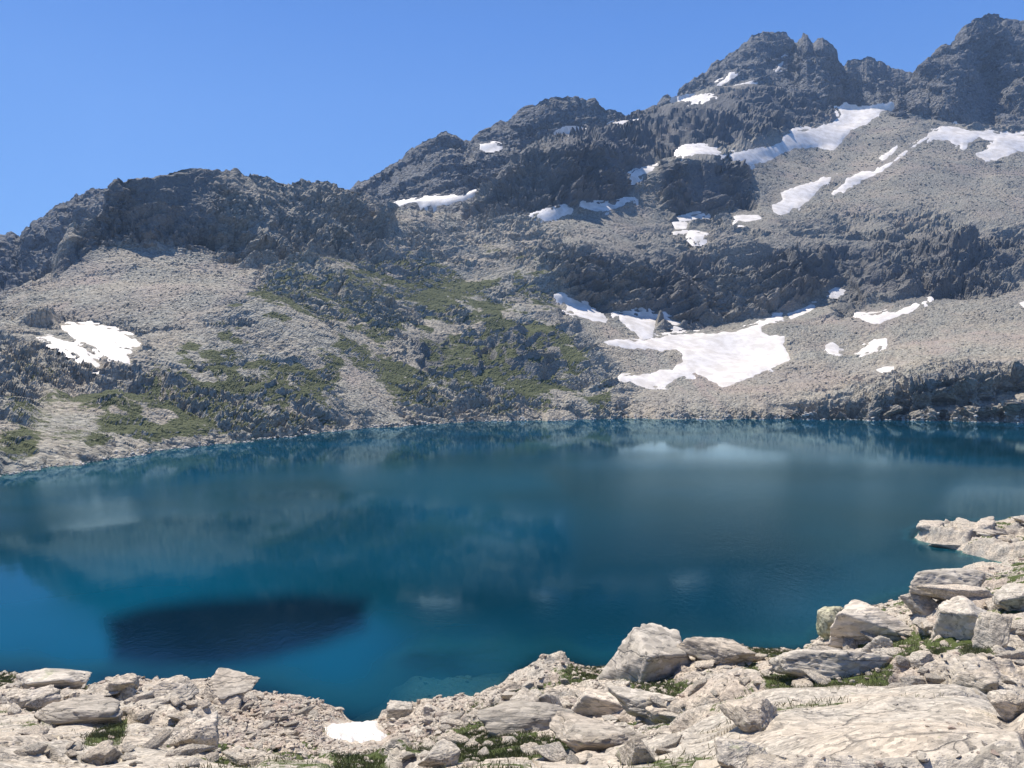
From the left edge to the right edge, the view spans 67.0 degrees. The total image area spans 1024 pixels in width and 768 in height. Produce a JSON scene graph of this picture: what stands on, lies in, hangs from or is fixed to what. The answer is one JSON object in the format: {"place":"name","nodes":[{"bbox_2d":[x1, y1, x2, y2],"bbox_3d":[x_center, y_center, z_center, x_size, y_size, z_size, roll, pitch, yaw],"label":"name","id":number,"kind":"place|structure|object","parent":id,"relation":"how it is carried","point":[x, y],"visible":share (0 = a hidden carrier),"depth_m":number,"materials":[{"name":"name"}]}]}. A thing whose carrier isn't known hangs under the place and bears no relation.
{"place":"outdoors","nodes":[
{"label":"outdoors","id":0,"kind":"place"},
{"bbox_2d":[0,188,106,294],"bbox_3d":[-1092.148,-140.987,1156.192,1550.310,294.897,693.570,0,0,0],"label":"ridge","id":1,"kind":"structure","parent":0,"point":[28,254],"depth_m":1041.01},
{"bbox_2d":[0,521,973,719],"bbox_3d":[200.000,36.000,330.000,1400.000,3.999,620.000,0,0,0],"label":"rocks","id":2,"kind":"object","parent":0,"point":[349,715],"depth_m":91.71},
{"bbox_2d":[350,96,624,212],"bbox_3d":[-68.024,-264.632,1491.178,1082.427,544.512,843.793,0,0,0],"label":"rocky massif","id":3,"kind":"structure","parent":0,"point":[445,163],"depth_m":1363.43,"materials":[{"name":"stone"}]},
{"bbox_2d":[480,141,502,151],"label":"snow patch","id":4,"kind":"object","parent":3,"relation":"on","point":[492,146],"visible":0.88,"depth_m":1351.94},
{"bbox_2d":[0,84,1023,476],"bbox_3d":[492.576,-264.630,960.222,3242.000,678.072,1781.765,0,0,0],"label":"mountainside","id":5,"kind":"structure","parent":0,"point":[234,224],"depth_m":679.81,"materials":[{"name":"stone"}]},
{"bbox_2d":[36,335,104,375],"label":"snow patch","id":6,"kind":"object","parent":5,"relation":"on","point":[70,347],"visible":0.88,"depth_m":392.33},
{"bbox_2d":[61,321,140,363],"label":"snow patch","id":7,"kind":"object","parent":5,"relation":"on","point":[102,339],"visible":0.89,"depth_m":426.74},
{"bbox_2d":[394,189,476,212],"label":"snow patch","id":8,"kind":"object","parent":5,"relation":"on","point":[434,201],"visible":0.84,"depth_m":1176.79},
{"bbox_2d":[0,411,1022,476],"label":"shore stones","id":9,"kind":"object","parent":5,"relation":"on","point":[521,417],"visible":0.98,"depth_m":498.28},
{"bbox_2d":[0,85,1023,470],"bbox_3d":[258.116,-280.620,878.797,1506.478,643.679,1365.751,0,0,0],"label":"scree","id":10,"kind":"structure","parent":5,"relation":"on","point":[766,169],"depth_m":679.13,"materials":[{"name":"gravel"}]},
{"bbox_2d":[529,204,572,222],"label":"snow patch","id":11,"kind":"object","parent":5,"relation":"on","point":[548,214],"visible":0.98,"depth_m":951.48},
{"bbox_2d":[554,292,607,322],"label":"snow patch","id":12,"kind":"object","parent":5,"relation":"on","point":[584,309],"visible":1,"depth_m":762.18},
{"bbox_2d":[579,197,637,214],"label":"snow patch","id":13,"kind":"object","parent":5,"relation":"on","point":[602,207],"visible":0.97,"depth_m":997.85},
{"bbox_2d":[611,307,656,339],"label":"snow patch","id":14,"kind":"object","parent":5,"relation":"on","point":[641,325],"visible":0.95,"depth_m":768.15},
{"bbox_2d":[628,163,657,184],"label":"snow patch","id":15,"kind":"object","parent":5,"relation":"on","point":[635,174],"visible":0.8,"depth_m":1110.74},
{"bbox_2d":[653,312,682,330],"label":"snow patch","id":16,"kind":"object","parent":5,"relation":"on","point":[673,328],"visible":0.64,"depth_m":802.69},
{"bbox_2d":[672,221,687,234],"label":"snow patch","id":17,"kind":"object","parent":5,"relation":"on","point":[679,225],"visible":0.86,"depth_m":1007.36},
{"bbox_2d":[670,93,716,106],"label":"snow patch","id":18,"kind":"object","parent":5,"relation":"on","point":[702,98],"visible":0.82,"depth_m":1503.34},
{"bbox_2d":[677,211,710,221],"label":"snow patch","id":19,"kind":"object","parent":5,"relation":"on","point":[686,217],"visible":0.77,"depth_m":1053.38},
{"bbox_2d":[604,313,789,389],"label":"snow patch","id":20,"kind":"object","parent":5,"relation":"on","point":[723,359],"visible":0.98,"depth_m":695.62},
{"bbox_2d":[686,230,707,245],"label":"snow patch","id":21,"kind":"object","parent":5,"relation":"on","point":[694,236],"visible":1,"depth_m":954.95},
{"bbox_2d":[674,143,725,160],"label":"snow patch","id":22,"kind":"object","parent":5,"relation":"on","point":[692,149],"visible":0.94,"depth_m":1174.94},
{"bbox_2d":[733,215,761,226],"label":"snow patch","id":23,"kind":"object","parent":5,"relation":"on","point":[745,218],"visible":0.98,"depth_m":1023.70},
{"bbox_2d":[787,301,815,318],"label":"snow patch","id":24,"kind":"object","parent":5,"relation":"on","point":[799,312],"visible":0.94,"depth_m":838.22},
{"bbox_2d":[772,173,837,214],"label":"snow patch","id":25,"kind":"object","parent":5,"relation":"on","point":[799,196],"visible":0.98,"depth_m":1131.34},
{"bbox_2d":[729,102,893,169],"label":"snow patch","id":26,"kind":"object","parent":5,"relation":"on","point":[830,136],"visible":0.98,"depth_m":1401.11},
{"bbox_2d":[824,342,843,355],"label":"snow patch","id":27,"kind":"object","parent":5,"relation":"on","point":[832,348],"visible":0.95,"depth_m":710.13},
{"bbox_2d":[827,287,845,298],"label":"snow patch","id":28,"kind":"object","parent":5,"relation":"on","point":[836,292],"visible":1,"depth_m":859.51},
{"bbox_2d":[855,338,887,358],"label":"snow patch","id":29,"kind":"object","parent":5,"relation":"on","point":[873,345],"visible":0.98,"depth_m":694.07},
{"bbox_2d":[853,296,933,323],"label":"snow patch","id":30,"kind":"object","parent":5,"relation":"on","point":[879,318],"visible":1,"depth_m":756.75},
{"bbox_2d":[832,121,1023,194],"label":"snow patch","id":31,"kind":"object","parent":5,"relation":"on","point":[1006,143],"visible":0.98,"depth_m":1337.87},
{"bbox_2d":[0,418,1023,711],"bbox_3d":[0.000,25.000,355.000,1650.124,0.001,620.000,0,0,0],"label":"lake water","id":32,"kind":"structure","parent":0,"point":[364,570],"depth_m":122.05,"materials":[{"name":"liquid"}]},
{"bbox_2d":[0,557,1023,767],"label":"rocky ground","id":33,"kind":"structure","parent":0,"point":[862,733],"depth_m":16.98,"materials":[{"name":"stone"}]},
{"bbox_2d":[7,703,21,714],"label":"boulder","id":34,"kind":"object","parent":33,"relation":"on","point":[14,708],"visible":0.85,"depth_m":31.85,"materials":[{"name":"stone"}]},
{"bbox_2d":[6,685,60,708],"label":"boulder","id":35,"kind":"object","parent":33,"relation":"on","point":[21,700],"visible":0.72,"depth_m":37.59,"materials":[{"name":"stone"}]},
{"bbox_2d":[18,725,50,734],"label":"boulder","id":36,"kind":"object","parent":33,"relation":"on","point":[37,729],"visible":0.68,"depth_m":17.79,"materials":[{"name":"stone"}]},
{"bbox_2d":[23,742,47,755],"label":"boulder","id":37,"kind":"object","parent":33,"relation":"on","point":[37,748],"visible":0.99,"depth_m":15.86,"materials":[{"name":"stone"}]},
{"bbox_2d":[22,689,60,710],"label":"boulder","id":38,"kind":"object","parent":33,"relation":"on","point":[37,703],"visible":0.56,"depth_m":37.26,"materials":[{"name":"stone"}]},
{"bbox_2d":[16,668,91,688],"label":"boulder","id":39,"kind":"object","parent":33,"relation":"on","point":[64,678],"visible":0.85,"depth_m":45.42,"materials":[{"name":"stone"}]},
{"bbox_2d":[34,695,122,725],"bbox_3d":[-15.575,11.796,27.901,3.472,0.868,1.736,0,0,0],"label":"boulder","id":40,"kind":"object","parent":33,"relation":"on","point":[91,709],"visible":0.89,"depth_m":27.36,"materials":[{"name":"stone"}]},
{"bbox_2d":[85,740,113,754],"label":"boulder","id":41,"kind":"object","parent":33,"relation":"on","point":[102,744],"visible":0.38,"depth_m":16.37,"materials":[{"name":"stone"}]},
{"bbox_2d":[81,745,123,765],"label":"boulder","id":42,"kind":"object","parent":33,"relation":"on","point":[109,755],"visible":0.9,"depth_m":15.82,"materials":[{"name":"stone"}]},
{"bbox_2d":[93,673,133,696],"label":"boulder","id":43,"kind":"object","parent":33,"relation":"on","point":[101,690],"visible":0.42,"depth_m":43.07,"materials":[{"name":"stone"}]},
{"bbox_2d":[105,674,139,695],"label":"boulder","id":44,"kind":"object","parent":33,"relation":"on","point":[120,684],"visible":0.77,"depth_m":43.07,"materials":[{"name":"stone"}]},
{"bbox_2d":[133,690,155,702],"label":"boulder","id":45,"kind":"object","parent":33,"relation":"on","point":[144,695],"visible":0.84,"depth_m":30.94,"materials":[{"name":"stone"}]},
{"bbox_2d":[136,709,155,721],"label":"boulder","id":46,"kind":"object","parent":33,"relation":"on","point":[143,716],"visible":1,"depth_m":27.68,"materials":[{"name":"stone"}]},
{"bbox_2d":[141,729,172,748],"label":"boulder","id":47,"kind":"object","parent":33,"relation":"on","point":[161,738],"visible":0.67,"depth_m":17.47,"materials":[{"name":"stone"}]},
{"bbox_2d":[153,675,198,700],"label":"boulder","id":48,"kind":"object","parent":33,"relation":"on","point":[185,686],"visible":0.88,"depth_m":31.32,"materials":[{"name":"stone"}]},
{"bbox_2d":[175,718,196,727],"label":"boulder","id":49,"kind":"object","parent":33,"relation":"on","point":[185,722],"visible":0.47,"depth_m":27.49,"materials":[{"name":"stone"}]},
{"bbox_2d":[173,743,214,755],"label":"boulder","id":50,"kind":"object","parent":33,"relation":"on","point":[190,749],"visible":0.75,"depth_m":16.14,"materials":[{"name":"stone"}]},
{"bbox_2d":[169,711,218,750],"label":"boulder","id":51,"kind":"object","parent":33,"relation":"on","point":[204,730],"visible":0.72,"depth_m":18.31,"materials":[{"name":"stone"}]},
{"bbox_2d":[212,693,243,709],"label":"boulder","id":52,"kind":"object","parent":33,"relation":"on","point":[231,702],"visible":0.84,"depth_m":33.85,"materials":[{"name":"stone"}]},
{"bbox_2d":[201,668,259,701],"bbox_3d":[-12.891,13.666,34.905,2.720,0.836,2.025,0,0,21],"label":"boulder","id":53,"kind":"object","parent":33,"relation":"on","point":[223,683],"visible":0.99,"depth_m":34.92,"materials":[{"name":"stone"}]},
{"bbox_2d":[221,748,248,764],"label":"boulder","id":54,"kind":"object","parent":33,"relation":"on","point":[232,755],"visible":0.93,"depth_m":17.69,"materials":[{"name":"stone"}]},
{"bbox_2d":[324,721,386,742],"bbox_3d":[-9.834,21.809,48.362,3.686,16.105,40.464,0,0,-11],"label":"snow patch","id":55,"kind":"object","parent":33,"relation":"on","point":[360,730],"visible":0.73,"depth_m":38.03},
{"bbox_2d":[386,700,412,719],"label":"boulder","id":56,"kind":"object","parent":33,"relation":"on","point":[396,710],"visible":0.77,"depth_m":47.08,"materials":[{"name":"stone"}]},
{"bbox_2d":[423,703,442,716],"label":"boulder","id":57,"kind":"object","parent":33,"relation":"on","point":[428,708],"visible":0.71,"depth_m":44.17,"materials":[{"name":"stone"}]},
{"bbox_2d":[417,739,460,767],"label":"boulder","id":58,"kind":"object","parent":33,"relation":"on","point":[443,752],"visible":0.95,"depth_m":12.98,"materials":[{"name":"stone"}]},
{"bbox_2d":[440,715,464,726],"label":"boulder","id":59,"kind":"object","parent":33,"relation":"on","point":[450,720],"visible":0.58,"depth_m":32.55,"materials":[{"name":"stone"}]},
{"bbox_2d":[437,732,468,743],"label":"boulder","id":60,"kind":"object","parent":33,"relation":"on","point":[455,738],"visible":0.57,"depth_m":25.73,"materials":[{"name":"stone"}]},
{"bbox_2d":[0,556,1023,767],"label":"rubble","id":61,"kind":"object","parent":33,"relation":"on","point":[921,756],"visible":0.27,"depth_m":32.06,"materials":[{"name":"stone"}]},
{"bbox_2d":[0,554,1023,767],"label":"grass","id":62,"kind":"structure","parent":33,"relation":"on","point":[465,751],"depth_m":22.37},
{"bbox_2d":[475,700,573,736],"bbox_3d":[0.424,11.659,26.808,3.430,0.932,1.866,0,0,-20],"label":"boulder","id":63,"kind":"object","parent":33,"relation":"on","point":[510,716],"visible":0.73,"depth_m":26.43,"materials":[{"name":"stone"}]},
{"bbox_2d":[510,687,538,701],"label":"boulder","id":64,"kind":"object","parent":33,"relation":"on","point":[524,694],"visible":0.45,"depth_m":31.59,"materials":[{"name":"stone"}]},
{"bbox_2d":[520,742,537,755],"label":"boulder","id":65,"kind":"object","parent":33,"relation":"on","point":[526,747],"visible":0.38,"depth_m":18.93,"materials":[{"name":"stone"}]},
{"bbox_2d":[531,741,567,761],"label":"boulder","id":66,"kind":"object","parent":33,"relation":"on","point":[554,752],"visible":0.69,"depth_m":13.13,"materials":[{"name":"stone"}]},
{"bbox_2d":[538,692,562,707],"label":"boulder","id":67,"kind":"object","parent":33,"relation":"on","point":[547,697],"visible":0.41,"depth_m":31.46,"materials":[{"name":"stone"}]},
{"bbox_2d":[565,750,578,763],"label":"boulder","id":68,"kind":"object","parent":33,"relation":"on","point":[572,758],"visible":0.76,"depth_m":12.85,"materials":[{"name":"stone"}]},
{"bbox_2d":[571,687,622,717],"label":"boulder","id":69,"kind":"object","parent":33,"relation":"on","point":[590,702],"visible":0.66,"depth_m":28.75,"materials":[{"name":"stone"}]},
{"bbox_2d":[549,711,648,752],"bbox_3d":[2.210,8.130,17.962,2.691,0.522,1.615,0,0,0],"label":"boulder","id":70,"kind":"object","parent":33,"relation":"on","point":[577,733],"visible":0.91,"depth_m":17.65,"materials":[{"name":"stone"}]},
{"bbox_2d":[615,737,655,765],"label":"boulder","id":71,"kind":"object","parent":33,"relation":"on","point":[636,750],"visible":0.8,"depth_m":12.45,"materials":[{"name":"stone"}]},
{"bbox_2d":[604,684,674,717],"bbox_3d":[4.201,10.410,25.004,2.773,0.865,1.230,0,0,21],"label":"boulder","id":72,"kind":"object","parent":33,"relation":"on","point":[635,702],"visible":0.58,"depth_m":24.81,"materials":[{"name":"stone"}]},
{"bbox_2d":[596,623,692,683],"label":"boulder","id":73,"kind":"object","parent":33,"relation":"on","point":[650,652],"visible":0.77,"depth_m":46.96,"materials":[{"name":"stone"}]},
{"bbox_2d":[645,704,668,722],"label":"boulder","id":74,"kind":"object","parent":33,"relation":"on","point":[653,711],"visible":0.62,"depth_m":24.14,"materials":[{"name":"stone"}]},
{"bbox_2d":[649,695,666,707],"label":"boulder","id":75,"kind":"object","parent":33,"relation":"on","point":[659,702],"visible":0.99,"depth_m":24.44,"materials":[{"name":"stone"}]},
{"bbox_2d":[659,711,677,721],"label":"boulder","id":76,"kind":"object","parent":33,"relation":"on","point":[668,716],"visible":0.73,"depth_m":23.85,"materials":[{"name":"stone"}]},
{"bbox_2d":[662,734,681,748],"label":"boulder","id":77,"kind":"object","parent":33,"relation":"on","point":[673,742],"visible":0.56,"depth_m":13.54,"materials":[{"name":"stone"}]},
{"bbox_2d":[688,678,706,695],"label":"boulder","id":78,"kind":"object","parent":33,"relation":"on","point":[699,684],"visible":0.94,"depth_m":24.81,"materials":[{"name":"stone"}]},
{"bbox_2d":[694,660,714,668],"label":"boulder","id":79,"kind":"object","parent":33,"relation":"on","point":[705,664],"visible":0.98,"depth_m":45.53,"materials":[{"name":"stone"}]},
{"bbox_2d":[676,637,756,663],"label":"boulder","id":80,"kind":"object","parent":33,"relation":"on","point":[720,650],"visible":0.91,"depth_m":46.27,"materials":[{"name":"stone"}]},
{"bbox_2d":[714,736,766,767],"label":"boulder","id":81,"kind":"object","parent":33,"relation":"on","point":[731,753],"visible":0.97,"depth_m":7.29,"materials":[{"name":"stone"}]},
{"bbox_2d":[718,696,776,732],"bbox_3d":[4.066,5.531,12.927,1.032,0.472,1.032,0,0,0],"label":"boulder","id":82,"kind":"object","parent":33,"relation":"on","point":[749,715],"visible":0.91,"depth_m":12.79,"materials":[{"name":"stone"}]},
{"bbox_2d":[791,677,812,687],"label":"boulder","id":83,"kind":"object","parent":33,"relation":"on","point":[800,681],"visible":0.64,"depth_m":21.47,"materials":[{"name":"stone"}]},
{"bbox_2d":[802,669,830,684],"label":"boulder","id":84,"kind":"object","parent":33,"relation":"on","point":[816,677],"visible":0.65,"depth_m":21.45,"materials":[{"name":"stone"}]},
{"bbox_2d":[816,606,842,639],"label":"boulder","id":85,"kind":"object","parent":33,"relation":"on","point":[826,616],"visible":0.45,"depth_m":56.60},
{"bbox_2d":[768,649,892,679],"bbox_3d":[9.098,8.003,22.194,3.404,0.962,1.525,0,0,22],"label":"boulder","id":86,"kind":"object","parent":33,"relation":"on","point":[832,663],"visible":0.81,"depth_m":21.83,"materials":[{"name":"stone"}]},
{"bbox_2d":[843,637,857,649],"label":"boulder","id":87,"kind":"object","parent":33,"relation":"on","point":[849,643],"visible":0.48,"depth_m":42.17,"materials":[{"name":"stone"}]},
{"bbox_2d":[828,600,914,647],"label":"boulder","id":88,"kind":"object","parent":33,"relation":"on","point":[853,618],"visible":0.78,"depth_m":42.36,"materials":[{"name":"stone"}]},
{"bbox_2d":[859,636,892,652],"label":"boulder","id":89,"kind":"object","parent":33,"relation":"on","point":[877,642],"visible":0.57,"depth_m":38.76,"materials":[{"name":"stone"}]},
{"bbox_2d":[871,647,904,655],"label":"boulder","id":90,"kind":"object","parent":33,"relation":"on","point":[888,651],"visible":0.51,"depth_m":37.88,"materials":[{"name":"stone"}]},
{"bbox_2d":[896,655,910,667],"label":"boulder","id":91,"kind":"object","parent":33,"relation":"on","point":[902,661],"visible":0.93,"depth_m":21.80,"materials":[{"name":"stone"}]},
{"bbox_2d":[899,676,925,684],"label":"boulder","id":92,"kind":"object","parent":33,"relation":"on","point":[914,680],"visible":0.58,"depth_m":20.75,"materials":[{"name":"stone"}]},
{"bbox_2d":[900,593,937,615],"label":"boulder","id":93,"kind":"object","parent":33,"relation":"on","point":[920,604],"visible":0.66,"depth_m":49.22,"materials":[{"name":"stone"}]},
{"bbox_2d":[908,650,933,667],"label":"boulder","id":94,"kind":"object","parent":33,"relation":"on","point":[919,658],"visible":0.93,"depth_m":21.66,"materials":[{"name":"stone"}]},
{"bbox_2d":[924,673,945,682],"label":"boulder","id":95,"kind":"object","parent":33,"relation":"on","point":[933,677],"visible":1,"depth_m":20.61,"materials":[{"name":"stone"}]},
{"bbox_2d":[909,568,985,599],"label":"boulder","id":96,"kind":"object","parent":33,"relation":"on","point":[961,576],"visible":0.67,"depth_m":49.33,"materials":[{"name":"stone"}]},
{"bbox_2d":[915,584,993,599],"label":"boulder","id":97,"kind":"object","parent":33,"relation":"on","point":[948,592],"visible":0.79,"depth_m":47.91,"materials":[{"name":"stone"}]},
{"bbox_2d":[931,596,986,639],"bbox_3d":[21.765,11.562,37.342,2.633,2.236,2.633,0,0,0],"label":"boulder","id":98,"kind":"object","parent":33,"relation":"on","point":[956,617],"visible":0.56,"depth_m":36.91,"materials":[{"name":"stone"}]},
{"bbox_2d":[953,666,998,692],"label":"boulder","id":99,"kind":"object","parent":33,"relation":"on","point":[984,679],"visible":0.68,"depth_m":18.42,"materials":[{"name":"stone"}]},
{"bbox_2d":[972,611,1012,648],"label":"boulder","id":100,"kind":"object","parent":33,"relation":"on","point":[991,629],"visible":0.77,"depth_m":27.16,"materials":[{"name":"stone"}]},
{"bbox_2d":[987,689,1023,721],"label":"boulder","id":101,"kind":"object","parent":33,"relation":"on","point":[1008,705],"visible":0.91,"depth_m":12.24,"materials":[{"name":"stone"}]},
{"bbox_2d":[992,583,1023,610],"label":"boulder","id":102,"kind":"object","parent":33,"relation":"on","point":[1008,596],"visible":0.94,"depth_m":44.17,"materials":[{"name":"stone"}]},
{"bbox_2d":[994,650,1023,659],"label":"boulder","id":103,"kind":"object","parent":33,"relation":"on","point":[1016,654],"visible":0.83,"depth_m":24.09,"materials":[{"name":"stone"}]},
{"bbox_2d":[1011,619,1023,634],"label":"boulder","id":104,"kind":"object","parent":33,"relation":"on","point":[1018,624],"visible":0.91,"depth_m":35.64,"materials":[{"name":"stone"}]},
{"bbox_2d":[0,0,1023,236],"label":"sky","id":105,"kind":"structure","parent":0,"point":[94,93],"materials":[{"name":"blue"}]},
{"bbox_2d":[645,31,912,109],"bbox_3d":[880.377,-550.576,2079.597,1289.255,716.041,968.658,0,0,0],"label":"twin summit mountain","id":106,"kind":"structure","parent":0,"point":[817,71],"depth_m":1860.14,"materials":[{"name":"stone"}]},
{"bbox_2d":[887,13,1023,133],"bbox_3d":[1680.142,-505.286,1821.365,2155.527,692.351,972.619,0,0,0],"label":"mountain peak","id":107,"kind":"structure","parent":0,"point":[972,72],"depth_m":1560.32,"materials":[{"name":"stone"}]},
{"bbox_2d":[912,515,1023,562],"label":"rocky point","id":108,"kind":"structure","parent":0,"point":[993,548],"depth_m":117.80,"materials":[{"name":"stone"}]},
{"bbox_2d":[916,520,944,530],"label":"boulder","id":109,"kind":"object","parent":108,"relation":"on","point":[924,524],"visible":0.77,"depth_m":124.10,"materials":[{"name":"stone"}]},
{"bbox_2d":[928,542,960,549],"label":"boulder","id":110,"kind":"object","parent":108,"relation":"on","point":[952,546],"visible":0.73,"depth_m":117.81,"materials":[{"name":"stone"}]},
{"bbox_2d":[973,519,995,529],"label":"boulder","id":111,"kind":"object","parent":108,"relation":"on","point":[985,524],"visible":0.73,"depth_m":121.05,"materials":[{"name":"stone"}]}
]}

